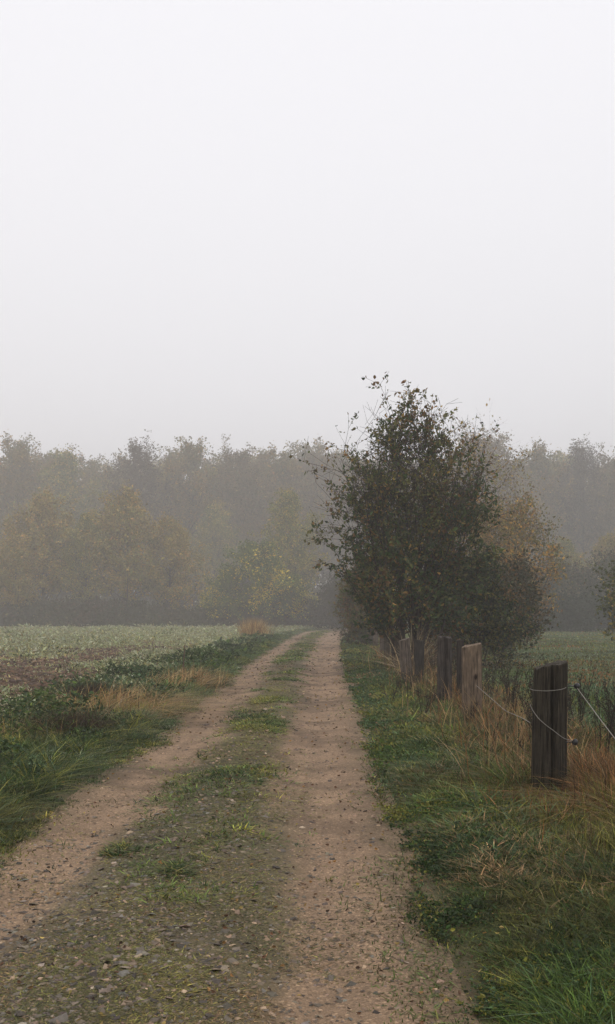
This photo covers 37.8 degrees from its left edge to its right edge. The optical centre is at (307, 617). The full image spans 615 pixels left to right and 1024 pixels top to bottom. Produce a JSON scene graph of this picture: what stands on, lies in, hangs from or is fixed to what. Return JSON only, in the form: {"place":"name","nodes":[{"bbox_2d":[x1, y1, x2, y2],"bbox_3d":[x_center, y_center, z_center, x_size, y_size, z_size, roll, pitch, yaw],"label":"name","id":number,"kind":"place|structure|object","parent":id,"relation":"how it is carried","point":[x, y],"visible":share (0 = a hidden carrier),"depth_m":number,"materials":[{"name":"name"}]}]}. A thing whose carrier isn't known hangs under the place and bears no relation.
{"place":"outdoors","nodes":[
{"label":"outdoors","id":0,"kind":"place"},
{"bbox_2d":[0,628,479,1023],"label":"dirt track","id":1,"kind":"structure","parent":0,"point":[336,828],"depth_m":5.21,"materials":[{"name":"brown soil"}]},
{"bbox_2d":[0,630,467,1023],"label":"track turf","id":2,"kind":"structure","parent":1,"relation":"on","point":[181,869],"depth_m":4.62,"materials":[{"name":"green plant"}]},
{"bbox_2d":[0,627,614,1023],"bbox_3d":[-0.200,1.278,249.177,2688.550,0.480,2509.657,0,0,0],"label":"ground","id":3,"kind":"structure","parent":0,"point":[466,958],"depth_m":6.16,"materials":[{"name":"green plant"}]},
{"bbox_2d":[0,530,47,615],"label":"autumn tree","id":4,"kind":"object","parent":3,"relation":"on","point":[15,551],"visible":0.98,"depth_m":116.85,"materials":[{"name":"brown plant"}]},
{"bbox_2d":[0,429,55,568],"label":"beech tree","id":5,"kind":"object","parent":3,"relation":"on","point":[18,484],"visible":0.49,"depth_m":180.70,"materials":[{"name":"green plant"}]},
{"bbox_2d":[0,485,88,603],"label":"autumn tree","id":6,"kind":"object","parent":3,"relation":"on","point":[45,541],"visible":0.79,"depth_m":122.40,"materials":[{"name":"brown plant"}]},
{"bbox_2d":[27,443,79,598],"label":"oak tree","id":7,"kind":"object","parent":3,"relation":"on","point":[43,459],"visible":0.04,"depth_m":205.24,"materials":[{"name":"green plant"}]},
{"bbox_2d":[7,443,115,614],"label":"maple tree","id":8,"kind":"object","parent":3,"relation":"on","point":[64,465],"visible":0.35,"depth_m":176.56,"materials":[{"name":"green plant"}]},
{"bbox_2d":[0,712,122,746],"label":"dry grass clump","id":9,"kind":"object","parent":3,"relation":"on","point":[3,728],"visible":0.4,"depth_m":10.09,"materials":[{"name":"plant"}]},
{"bbox_2d":[0,676,144,699],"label":"dead grass clump","id":10,"kind":"object","parent":3,"relation":"on","point":[91,688],"visible":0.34,"depth_m":14.48,"materials":[{"name":"brown plant"}]},
{"bbox_2d":[43,456,104,528],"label":"oak tree","id":11,"kind":"object","parent":3,"relation":"on","point":[81,483],"visible":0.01,"depth_m":196.14,"materials":[{"name":"green plant"}]},
{"bbox_2d":[50,507,122,617],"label":"maple tree","id":12,"kind":"object","parent":3,"relation":"on","point":[78,579],"visible":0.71,"depth_m":120.82,"materials":[{"name":"green plant"}]},
{"bbox_2d":[75,448,108,583],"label":"beech tree","id":13,"kind":"object","parent":3,"relation":"on","point":[90,467],"visible":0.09,"depth_m":206.69,"materials":[{"name":"green plant"}]},
{"bbox_2d":[0,635,200,710],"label":"soil clods","id":14,"kind":"object","parent":3,"relation":"on","point":[21,675],"visible":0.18,"depth_m":24.77,"materials":[{"name":"soil"}]},
{"bbox_2d":[72,461,131,588],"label":"beech tree","id":15,"kind":"object","parent":3,"relation":"on","point":[107,478],"visible":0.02,"depth_m":194.50,"materials":[{"name":"green plant"}]},
{"bbox_2d":[10,702,196,740],"bbox_3d":[-2.631,1.205,10.659,3.581,0.401,3.132,0,0,0],"label":"dead grass clump","id":16,"kind":"object","parent":3,"relation":"on","point":[86,717],"visible":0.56,"depth_m":10.48,"materials":[{"name":"brown plant"}]},
{"bbox_2d":[98,448,124,599],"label":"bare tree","id":17,"kind":"object","parent":3,"relation":"on","point":[112,473],"visible":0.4,"depth_m":167.95,"materials":[{"name":"green plant"}]},
{"bbox_2d":[87,449,147,556],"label":"beech tree","id":18,"kind":"object","parent":3,"relation":"on","point":[122,462],"visible":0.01,"depth_m":206.02,"materials":[{"name":"green plant"}]},
{"bbox_2d":[76,479,173,625],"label":"autumn tree","id":19,"kind":"object","parent":3,"relation":"on","point":[127,562],"visible":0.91,"depth_m":118.05,"materials":[{"name":"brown plant"}]},
{"bbox_2d":[0,660,251,935],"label":"long grass","id":20,"kind":"structure","parent":3,"relation":"on","point":[58,773],"depth_m":8.39,"materials":[{"name":"green plant"}]},
{"bbox_2d":[0,630,280,779],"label":"nettle cover","id":21,"kind":"object","parent":3,"relation":"on","point":[198,652],"visible":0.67,"depth_m":14.65,"materials":[{"name":"green plant"}]},
{"bbox_2d":[100,429,194,600],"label":"ash tree","id":22,"kind":"object","parent":3,"relation":"on","point":[139,483],"visible":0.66,"depth_m":171.36,"materials":[{"name":"green plant"}]},
{"bbox_2d":[0,677,311,732],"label":"dry grass clump","id":23,"kind":"object","parent":3,"relation":"on","point":[117,700],"visible":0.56,"depth_m":13.27,"materials":[{"name":"brown plant"}]},
{"bbox_2d":[125,461,199,586],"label":"maple tree","id":24,"kind":"object","parent":3,"relation":"on","point":[161,501],"visible":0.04,"depth_m":193.38,"materials":[{"name":"green plant"}]},
{"bbox_2d":[0,625,325,698],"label":"field grass","id":25,"kind":"structure","parent":3,"relation":"on","point":[64,654],"depth_m":34.47,"materials":[{"name":"green plant"}]},
{"bbox_2d":[0,627,326,879],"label":"verge grass","id":26,"kind":"structure","parent":3,"relation":"on","point":[243,659],"depth_m":9.29,"materials":[{"name":"green plant"}]},
{"bbox_2d":[0,622,327,737],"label":"field weeds","id":27,"kind":"object","parent":3,"relation":"on","point":[22,633],"visible":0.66,"depth_m":47.42,"materials":[{"name":"green plant"}]},
{"bbox_2d":[138,445,194,575],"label":"beech tree","id":28,"kind":"object","parent":3,"relation":"on","point":[172,455],"visible":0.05,"depth_m":206.16,"materials":[{"name":"green plant"}]},
{"bbox_2d":[135,511,210,612],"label":"autumn tree","id":29,"kind":"object","parent":3,"relation":"on","point":[165,580],"visible":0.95,"depth_m":120.08,"materials":[{"name":"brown plant"}]},
{"bbox_2d":[141,436,244,606],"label":"beech tree","id":30,"kind":"object","parent":3,"relation":"on","point":[192,496],"visible":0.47,"depth_m":178.48,"materials":[{"name":"green plant"}]},
{"bbox_2d":[127,663,277,693],"bbox_3d":[-1.793,1.186,18.530,4.634,0.608,7.398,0,0,-26],"label":"dry grass clump","id":31,"kind":"object","parent":3,"relation":"on","point":[219,679],"visible":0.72,"depth_m":18.18,"materials":[{"name":"brown plant"}]},
{"bbox_2d":[176,462,242,581],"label":"maple tree","id":32,"kind":"object","parent":3,"relation":"on","point":[216,473],"visible":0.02,"depth_m":193.67,"materials":[{"name":"green plant"}]},
{"bbox_2d":[183,498,243,605],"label":"maple tree","id":33,"kind":"object","parent":3,"relation":"on","point":[216,525],"visible":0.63,"depth_m":166.71,"materials":[{"name":"green plant"}]},
{"bbox_2d":[191,448,236,566],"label":"oak tree","id":34,"kind":"object","parent":3,"relation":"on","point":[204,462],"visible":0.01,"depth_m":205.35,"materials":[{"name":"green plant"}]},
{"bbox_2d":[197,565,252,623],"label":"young tree","id":35,"kind":"object","parent":3,"relation":"on","point":[220,599],"visible":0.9,"depth_m":112.54,"materials":[{"name":"green plant"}]},
{"bbox_2d":[185,434,275,585],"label":"oak tree","id":36,"kind":"object","parent":3,"relation":"on","point":[241,464],"visible":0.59,"depth_m":180.47,"materials":[{"name":"green plant"}]},
{"bbox_2d":[213,457,279,585],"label":"beech tree","id":37,"kind":"object","parent":3,"relation":"on","point":[253,502],"visible":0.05,"depth_m":193.38,"materials":[{"name":"green plant"}]},
{"bbox_2d":[230,618,276,635],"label":"dry grass clump","id":38,"kind":"object","parent":3,"relation":"on","point":[249,628],"visible":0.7,"depth_m":61.10,"materials":[{"name":"beige plant"}]},
{"bbox_2d":[231,448,279,531],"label":"beech tree","id":39,"kind":"object","parent":3,"relation":"on","point":[262,452],"visible":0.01,"depth_m":206.35,"materials":[{"name":"green plant"}]},
{"bbox_2d":[217,538,302,623],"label":"young tree","id":40,"kind":"object","parent":3,"relation":"on","point":[254,556],"visible":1,"depth_m":110.63,"materials":[{"name":"green plant"}]},
{"bbox_2d":[0,647,561,1023],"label":"fallen leaves","id":41,"kind":"object","parent":3,"relation":"on","point":[224,959],"visible":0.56,"depth_m":4.75,"materials":[{"name":"brown plant"}]},
{"bbox_2d":[239,440,330,575],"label":"beech tree","id":42,"kind":"object","parent":3,"relation":"on","point":[285,469],"visible":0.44,"depth_m":182.82,"materials":[{"name":"green plant"}]},
{"bbox_2d":[246,484,333,595],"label":"maple tree","id":43,"kind":"object","parent":3,"relation":"on","point":[300,559],"visible":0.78,"depth_m":122.88,"materials":[{"name":"green plant"}]},
{"bbox_2d":[274,571,318,624],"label":"young tree","id":44,"kind":"object","parent":3,"relation":"on","point":[300,586],"visible":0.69,"depth_m":112.01,"materials":[{"name":"green plant"}]},
{"bbox_2d":[0,563,606,627],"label":"undergrowth","id":45,"kind":"object","parent":3,"relation":"on","point":[147,610],"visible":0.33,"depth_m":115.46,"materials":[{"name":"plant"}]},
{"bbox_2d":[285,436,327,585],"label":"beech tree","id":46,"kind":"object","parent":3,"relation":"on","point":[300,453],"visible":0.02,"depth_m":220.26,"materials":[{"name":"green plant"}]},
{"bbox_2d":[274,462,341,578],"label":"oak tree","id":47,"kind":"object","parent":3,"relation":"on","point":[312,510],"visible":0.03,"depth_m":192.95,"materials":[{"name":"green plant"}]},
{"bbox_2d":[293,442,338,595],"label":"oak tree","id":48,"kind":"object","parent":3,"relation":"on","point":[303,464],"visible":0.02,"depth_m":205.38,"materials":[{"name":"green plant"}]},
{"bbox_2d":[294,563,345,629],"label":"hedge bush","id":49,"kind":"object","parent":3,"relation":"on","point":[325,598],"visible":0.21,"depth_m":106.77,"materials":[{"name":"green plant"}]},
{"bbox_2d":[288,442,360,592],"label":"oak tree","id":50,"kind":"object","parent":3,"relation":"on","point":[310,458],"visible":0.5,"depth_m":186.41,"materials":[{"name":"green plant"}]},
{"bbox_2d":[315,446,364,577],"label":"maple tree","id":51,"kind":"object","parent":3,"relation":"on","point":[345,473],"visible":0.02,"depth_m":205.87,"materials":[{"name":"green plant"}]},
{"bbox_2d":[313,467,374,577],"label":"beech tree","id":52,"kind":"object","parent":3,"relation":"on","point":[335,542],"visible":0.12,"depth_m":192.56,"materials":[{"name":"green plant"}]},
{"bbox_2d":[331,619,371,643],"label":"bramble bush","id":53,"kind":"object","parent":3,"relation":"on","point":[347,638],"visible":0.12,"depth_m":44.76,"materials":[{"name":"green plant"}]},
{"bbox_2d":[328,553,395,646],"bbox_3d":[2.838,-0.982,42.252,3.414,5.092,3.794,0,0,-14],"label":"shrub","id":54,"kind":"object","parent":3,"relation":"on","point":[345,603],"visible":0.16,"depth_m":42.24,"materials":[{"name":"green plant"}]},
{"bbox_2d":[327,568,405,625],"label":"hedge bush","id":55,"kind":"object","parent":3,"relation":"on","point":[334,617],"visible":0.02,"depth_m":95.09,"materials":[{"name":"green plant"}]},
{"bbox_2d":[351,450,414,561],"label":"oak tree","id":56,"kind":"object","parent":3,"relation":"on","point":[377,464],"visible":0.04,"depth_m":189.32,"materials":[{"name":"green plant"}]},
{"bbox_2d":[384,633,389,658],"bbox_3d":[2.566,1.012,28.999,0.219,1.259,0.219,-2,0,0],"label":"fence post","id":57,"kind":"object","parent":3,"relation":"on","point":[386,646],"visible":0.43,"depth_m":28.91,"materials":[{"name":"brown wood"}]},
{"bbox_2d":[377,676,408,700],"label":"dead weed","id":58,"kind":"object","parent":3,"relation":"on","point":[397,683],"visible":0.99,"depth_m":14.61,"materials":[{"name":"brown plant"}]},
{"bbox_2d":[394,631,402,666],"bbox_3d":[2.360,1.007,23.199,0.226,1.310,0.234,0,0,0],"label":"fence post","id":59,"kind":"object","parent":3,"relation":"on","point":[397,640],"visible":0.39,"depth_m":23.10,"materials":[{"name":"brown wood"}]},
{"bbox_2d":[399,638,412,678],"bbox_3d":[2.104,1.028,19.202,0.254,1.179,0.255,-4,0,0],"label":"fence post","id":60,"kind":"object","parent":3,"relation":"on","point":[404,650],"visible":0.7,"depth_m":19.10,"materials":[{"name":"brown wood"}]},
{"bbox_2d":[287,371,525,667],"bbox_3d":[2.483,-2.309,23.128,6.285,7.773,6.069,0,0,-34],"label":"tree","id":61,"kind":"object","parent":3,"relation":"on","point":[383,600],"visible":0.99,"depth_m":22.73,"materials":[{"name":"green plant"}]},
{"bbox_2d":[398,671,415,690],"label":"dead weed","id":62,"kind":"object","parent":3,"relation":"on","point":[411,680],"visible":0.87,"depth_m":16.39,"materials":[{"name":"brown plant"}]},
{"bbox_2d":[413,639,424,682],"bbox_3d":[2.253,1.036,18.200,0.218,1.174,0.218,2,0,0],"label":"fence post","id":63,"kind":"object","parent":3,"relation":"on","point":[419,645],"visible":0.63,"depth_m":18.11,"materials":[{"name":"brown wood"}]},
{"bbox_2d":[413,685,439,712],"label":"dead weed","id":64,"kind":"object","parent":3,"relation":"on","point":[428,700],"visible":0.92,"depth_m":12.53,"materials":[{"name":"brown plant"}]},
{"bbox_2d":[419,631,446,677],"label":"dead weed","id":65,"kind":"object","parent":3,"relation":"on","point":[430,660],"visible":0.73,"depth_m":19.49,"materials":[{"name":"brown plant"}]},
{"bbox_2d":[402,558,485,663],"bbox_3d":[3.660,-0.174,24.666,2.446,3.473,2.692,0,0,28],"label":"shrub","id":66,"kind":"object","parent":3,"relation":"on","point":[447,627],"visible":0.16,"depth_m":24.09,"materials":[{"name":"green plant"}]},
{"bbox_2d":[437,636,451,703],"bbox_3d":[2.119,0.983,13.902,0.237,1.395,0.236,0,0,0],"label":"fence post","id":67,"kind":"object","parent":3,"relation":"on","point":[444,658],"visible":0.7,"depth_m":13.81,"materials":[{"name":"brown wood"}]},
{"bbox_2d":[287,621,605,676],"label":"reed grass","id":68,"kind":"structure","parent":3,"relation":"on","point":[425,657],"depth_m":20.35,"materials":[{"name":"brown plant"}]},
{"bbox_2d":[456,640,463,694],"bbox_3d":[2.550,1.019,15.000,0.126,1.293,0.124,0,0,0],"label":"fence post","id":69,"kind":"object","parent":3,"relation":"on","point":[460,644],"visible":0.51,"depth_m":14.95,"materials":[{"name":"brown wood"}]},
{"bbox_2d":[463,702,478,722],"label":"dead weed","id":70,"kind":"object","parent":3,"relation":"on","point":[474,711],"visible":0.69,"depth_m":11.05,"materials":[{"name":"brown plant"}]},
{"bbox_2d":[462,643,481,716],"bbox_3d":[2.194,0.996,11.997,0.286,1.318,0.279,-1,0,0],"label":"fence post","id":71,"kind":"object","parent":3,"relation":"on","point":[471,666],"visible":0.69,"depth_m":11.89,"materials":[{"name":"brown wood"}]},
{"bbox_2d":[335,633,614,1023],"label":"verge grass","id":72,"kind":"structure","parent":3,"relation":"on","point":[556,999],"depth_m":4.73,"materials":[{"name":"green plant"}]},
{"bbox_2d":[335,697,614,1020],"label":"long grass","id":73,"kind":"structure","parent":3,"relation":"on","point":[507,802],"depth_m":6.44,"materials":[{"name":"green plant"}]},
{"bbox_2d":[337,636,614,1023],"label":"clover and weeds","id":74,"kind":"object","parent":3,"relation":"on","point":[432,921],"visible":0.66,"depth_m":5.43,"materials":[{"name":"green plant"}]},
{"bbox_2d":[436,422,524,552],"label":"oak tree","id":75,"kind":"object","parent":3,"relation":"on","point":[499,444],"visible":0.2,"depth_m":182.10,"materials":[{"name":"green plant"}]},
{"bbox_2d":[407,399,559,571],"bbox_3d":[10.897,-6.264,60.134,11.901,15.726,10.570,0,0,-21],"label":"birch tree","id":76,"kind":"object","parent":3,"relation":"on","point":[505,474],"visible":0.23,"depth_m":59.12,"materials":[{"name":"green plant"}]},
{"bbox_2d":[410,543,560,666],"bbox_3d":[4.796,-0.250,24.858,3.379,3.756,4.145,0,0,44],"label":"shrub","id":77,"kind":"object","parent":3,"relation":"on","point":[498,624],"visible":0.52,"depth_m":24.31,"materials":[{"name":"green plant"}]},
{"bbox_2d":[361,644,614,868],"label":"rusty grass","id":78,"kind":"structure","parent":3,"relation":"on","point":[504,744],"depth_m":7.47,"materials":[{"name":"brown plant"}]},
{"bbox_2d":[482,665,504,704],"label":"dead weed","id":79,"kind":"object","parent":3,"relation":"on","point":[488,685],"visible":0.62,"depth_m":13.33,"materials":[{"name":"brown plant"}]},
{"bbox_2d":[482,653,505,694],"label":"dead weed","id":80,"kind":"object","parent":3,"relation":"on","point":[489,675],"visible":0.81,"depth_m":15.27,"materials":[{"name":"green plant"}]},
{"bbox_2d":[457,543,556,656],"bbox_3d":[6.386,-0.503,31.560,4.386,4.170,4.465,0,0,0],"label":"hawthorn tree","id":81,"kind":"object","parent":3,"relation":"on","point":[521,571],"visible":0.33,"depth_m":30.84,"materials":[{"name":"green plant"}]},
{"bbox_2d":[497,666,523,721],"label":"dead weed","id":82,"kind":"object","parent":3,"relation":"on","point":[512,695],"visible":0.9,"depth_m":11.15,"materials":[{"name":"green plant"}]},
{"bbox_2d":[501,663,523,704],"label":"dead weed","id":83,"kind":"object","parent":3,"relation":"on","point":[511,679],"visible":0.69,"depth_m":12.72,"materials":[{"name":"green plant"}]},
{"bbox_2d":[498,654,526,690],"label":"dead weed","id":84,"kind":"object","parent":3,"relation":"on","point":[510,669],"visible":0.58,"depth_m":14.15,"materials":[{"name":"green plant"}]},
{"bbox_2d":[450,485,575,621],"bbox_3d":[10.172,-2.634,47.049,7.047,8.439,7.136,0,0,-39],"label":"hawthorn tree","id":85,"kind":"object","parent":3,"relation":"on","point":[515,529],"visible":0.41,"depth_m":45.55,"materials":[{"name":"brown plant"}]},
{"bbox_2d":[484,457,554,563],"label":"beech tree","id":86,"kind":"object","parent":3,"relation":"on","point":[540,486],"visible":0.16,"depth_m":180.12,"materials":[{"name":"green plant"}]},
{"bbox_2d":[513,657,542,716],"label":"dead weed","id":87,"kind":"object","parent":3,"relation":"on","point":[530,684],"visible":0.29,"depth_m":8.98,"materials":[{"name":"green plant"}]},
{"bbox_2d":[503,436,584,580],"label":"beech tree","id":88,"kind":"object","parent":3,"relation":"on","point":[539,464],"visible":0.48,"depth_m":180.39,"materials":[{"name":"green plant"}]},
{"bbox_2d":[512,683,576,729],"bbox_3d":[2.471,1.018,9.287,0.602,0.760,0.435,0,0,37],"label":"dead weed","id":89,"kind":"object","parent":3,"relation":"on","point":[527,713],"visible":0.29,"depth_m":9.29,"materials":[{"name":"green plant"}]},
{"bbox_2d":[518,690,571,727],"bbox_3d":[2.242,1.058,8.537,0.535,0.671,0.651,0,0,18],"label":"dead weed","id":90,"kind":"object","parent":3,"relation":"on","point":[529,714],"visible":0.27,"depth_m":8.77,"materials":[{"name":"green plant"}]},
{"bbox_2d":[531,660,567,794],"bbox_3d":[1.859,0.992,6.901,0.272,1.325,0.262,1,0,0],"label":"fence post","id":91,"kind":"object","parent":3,"relation":"on","point":[550,708],"visible":0.71,"depth_m":6.80,"materials":[{"name":"brown wood"}]},
{"bbox_2d":[528,582,600,631],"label":"hedge bush","id":92,"kind":"object","parent":3,"relation":"on","point":[557,601],"visible":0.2,"depth_m":85.91,"materials":[{"name":"green plant"}]},
{"bbox_2d":[544,534,587,593],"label":"maple tree","id":93,"kind":"object","parent":3,"relation":"on","point":[567,545],"visible":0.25,"depth_m":117.48,"materials":[{"name":"grey plant"}]},
{"bbox_2d":[534,543,608,622],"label":"hedge bush","id":94,"kind":"object","parent":3,"relation":"on","point":[563,577],"visible":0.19,"depth_m":96.67,"materials":[{"name":"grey plant"}]},
{"bbox_2d":[551,447,597,559],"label":"maple tree","id":95,"kind":"object","parent":3,"relation":"on","point":[561,455],"visible":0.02,"depth_m":207.64,"materials":[{"name":"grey plant"}]},
{"bbox_2d":[544,432,614,564],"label":"ash tree","id":96,"kind":"object","parent":3,"relation":"on","point":[586,465],"visible":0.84,"depth_m":179.46,"materials":[{"name":"green plant"}]},
{"bbox_2d":[544,465,614,572],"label":"beech tree","id":97,"kind":"object","parent":3,"relation":"on","point":[577,550],"visible":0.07,"depth_m":193.37,"materials":[{"name":"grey plant"}]},
{"bbox_2d":[552,541,614,626],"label":"hedge bush","id":98,"kind":"object","parent":3,"relation":"on","point":[607,559],"visible":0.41,"depth_m":94.05,"materials":[{"name":"green plant"}]},
{"bbox_2d":[568,660,598,724],"bbox_3d":[3.306,0.953,10.871,0.342,0.882,0.474,0,0,0],"label":"dead weed","id":99,"kind":"object","parent":3,"relation":"on","point":[580,701],"visible":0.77,"depth_m":10.80,"materials":[{"name":"green plant"}]},
{"bbox_2d":[570,442,614,559],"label":"oak tree","id":100,"kind":"object","parent":3,"relation":"on","point":[607,492],"visible":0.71,"depth_m":177.68,"materials":[{"name":"green plant"}]},
{"bbox_2d":[571,528,614,589],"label":"autumn tree","id":101,"kind":"object","parent":3,"relation":"on","point":[604,543],"visible":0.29,"depth_m":115.62,"materials":[{"name":"grey plant"}]},
{"bbox_2d":[584,560,614,640],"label":"hazel bush","id":102,"kind":"object","parent":3,"relation":"on","point":[610,600],"visible":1,"depth_m":34.01,"materials":[{"name":"green plant"}]},
{"bbox_2d":[588,692,614,734],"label":"dead weed","id":103,"kind":"object","parent":3,"relation":"on","point":[605,710],"visible":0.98,"depth_m":8.04,"materials":[{"name":"green plant"}]},
{"bbox_2d":[589,681,614,751],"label":"dead weed","id":104,"kind":"object","parent":3,"relation":"on","point":[609,725],"visible":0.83,"depth_m":8.20,"materials":[{"name":"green plant"}]},
{"bbox_2d":[592,669,614,739],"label":"dead weed","id":105,"kind":"object","parent":3,"relation":"on","point":[606,697],"visible":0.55,"depth_m":9.33,"materials":[{"name":"green plant"}]},
{"bbox_2d":[0,0,614,605],"label":"sky","id":106,"kind":"structure","parent":0,"point":[218,218],"materials":[{"name":"white"}]},
{"bbox_2d":[394,628,614,774],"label":"meadow grass","id":107,"kind":"structure","parent":0,"point":[603,660],"depth_m":24.89,"materials":[{"name":"green plant"}]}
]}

